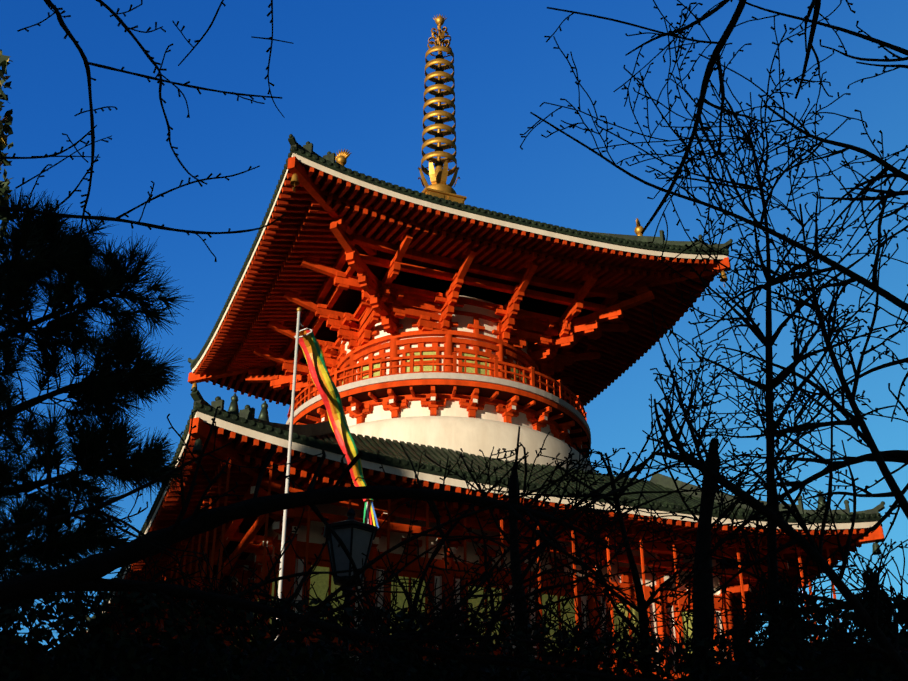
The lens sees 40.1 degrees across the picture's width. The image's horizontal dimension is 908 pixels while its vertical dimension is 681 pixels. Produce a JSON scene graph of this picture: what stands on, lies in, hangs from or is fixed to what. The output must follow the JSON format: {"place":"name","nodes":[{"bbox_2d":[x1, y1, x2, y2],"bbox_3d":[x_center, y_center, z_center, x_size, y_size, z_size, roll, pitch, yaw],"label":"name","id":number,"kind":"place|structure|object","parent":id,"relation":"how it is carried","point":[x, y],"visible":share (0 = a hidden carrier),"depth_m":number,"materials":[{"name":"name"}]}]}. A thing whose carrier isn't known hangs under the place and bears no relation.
{"place":"outdoors","nodes":[
{"label":"outdoors","id":0,"kind":"place"},
{"bbox_2d":[0,0,907,650],"label":"sky","id":1,"kind":"structure","parent":0,"point":[352,76],"materials":[{"name":"blue"}]},
{"bbox_3d":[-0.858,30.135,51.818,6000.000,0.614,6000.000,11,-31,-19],"label":"ground","id":2,"kind":"structure","parent":0,"visible":0},
{"bbox_2d":[0,49,194,611],"bbox_3d":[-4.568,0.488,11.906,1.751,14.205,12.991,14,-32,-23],"label":"pine tree","id":3,"kind":"object","parent":2,"relation":"on","point":[49,245],"visible":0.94,"depth_m":6.45,"materials":[{"name":"plant"}]},
{"bbox_2d":[0,0,293,261],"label":"cherry tree","id":4,"kind":"object","parent":2,"relation":"on","point":[160,81],"visible":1,"depth_m":3.44,"materials":[{"name":"plant"}]},
{"bbox_2d":[275,307,378,639],"bbox_3d":[-3.312,7.960,30.280,0.693,18.862,3.207,-25,-37,37],"label":"flag on pole","id":5,"kind":"object","parent":2,"relation":"on","point":[308,343],"visible":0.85,"depth_m":33.54,"materials":[{"name":"fabric"}]},
{"bbox_2d":[323,507,377,652],"bbox_3d":[-0.908,4.008,9.659,0.506,5.765,0.517,11,-31,-19],"label":"street lamp","id":6,"kind":"object","parent":2,"relation":"on","point":[357,537],"visible":0.79,"depth_m":10.73,"materials":[{"name":"metal"}]},
{"bbox_2d":[0,380,837,680],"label":"tree branches","id":7,"kind":"object","parent":2,"relation":"on","point":[88,574],"visible":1,"depth_m":4.06,"materials":[{"name":"plant"}]},
{"bbox_2d":[0,514,907,680],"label":"hedge shrub","id":8,"kind":"object","parent":2,"relation":"on","point":[93,653],"visible":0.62,"depth_m":5.82,"materials":[{"name":"plant"}]},
{"bbox_2d":[131,459,838,679],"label":"lower storey","id":9,"kind":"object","parent":2,"relation":"on","point":[309,540],"visible":0.27,"depth_m":51.10,"materials":[{"name":"red wood"}]},
{"bbox_2d":[286,295,594,471],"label":"round balcony","id":10,"kind":"structure","parent":9,"relation":"on","point":[469,381],"depth_m":59.35,"materials":[{"name":"paint"}]},
{"bbox_2d":[245,219,654,396],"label":"roof brackets","id":11,"kind":"object","parent":10,"relation":"on","point":[391,304],"visible":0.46,"depth_m":63.78,"materials":[{"name":"paint"}]},
{"bbox_2d":[188,134,732,407],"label":"upper roof","id":12,"kind":"structure","parent":11,"relation":"on","point":[314,195],"depth_m":62.47,"materials":[{"name":"paint"}]},
{"bbox_2d":[418,15,466,202],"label":"pagoda finial","id":13,"kind":"object","parent":12,"relation":"on","point":[438,187],"visible":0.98,"depth_m":75.25,"materials":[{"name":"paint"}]},
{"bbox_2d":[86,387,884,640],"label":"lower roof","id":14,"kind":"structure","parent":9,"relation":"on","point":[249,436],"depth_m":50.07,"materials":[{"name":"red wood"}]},
{"bbox_2d":[355,0,907,680],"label":"cherry tree","id":15,"kind":"object","parent":2,"relation":"on","point":[699,578],"visible":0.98,"depth_m":5.35,"materials":[{"name":"plant"}]},
{"bbox_2d":[731,565,893,661],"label":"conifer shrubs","id":16,"kind":"object","parent":2,"relation":"on","point":[874,574],"visible":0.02,"depth_m":8.55,"materials":[{"name":"plant"}]}
]}

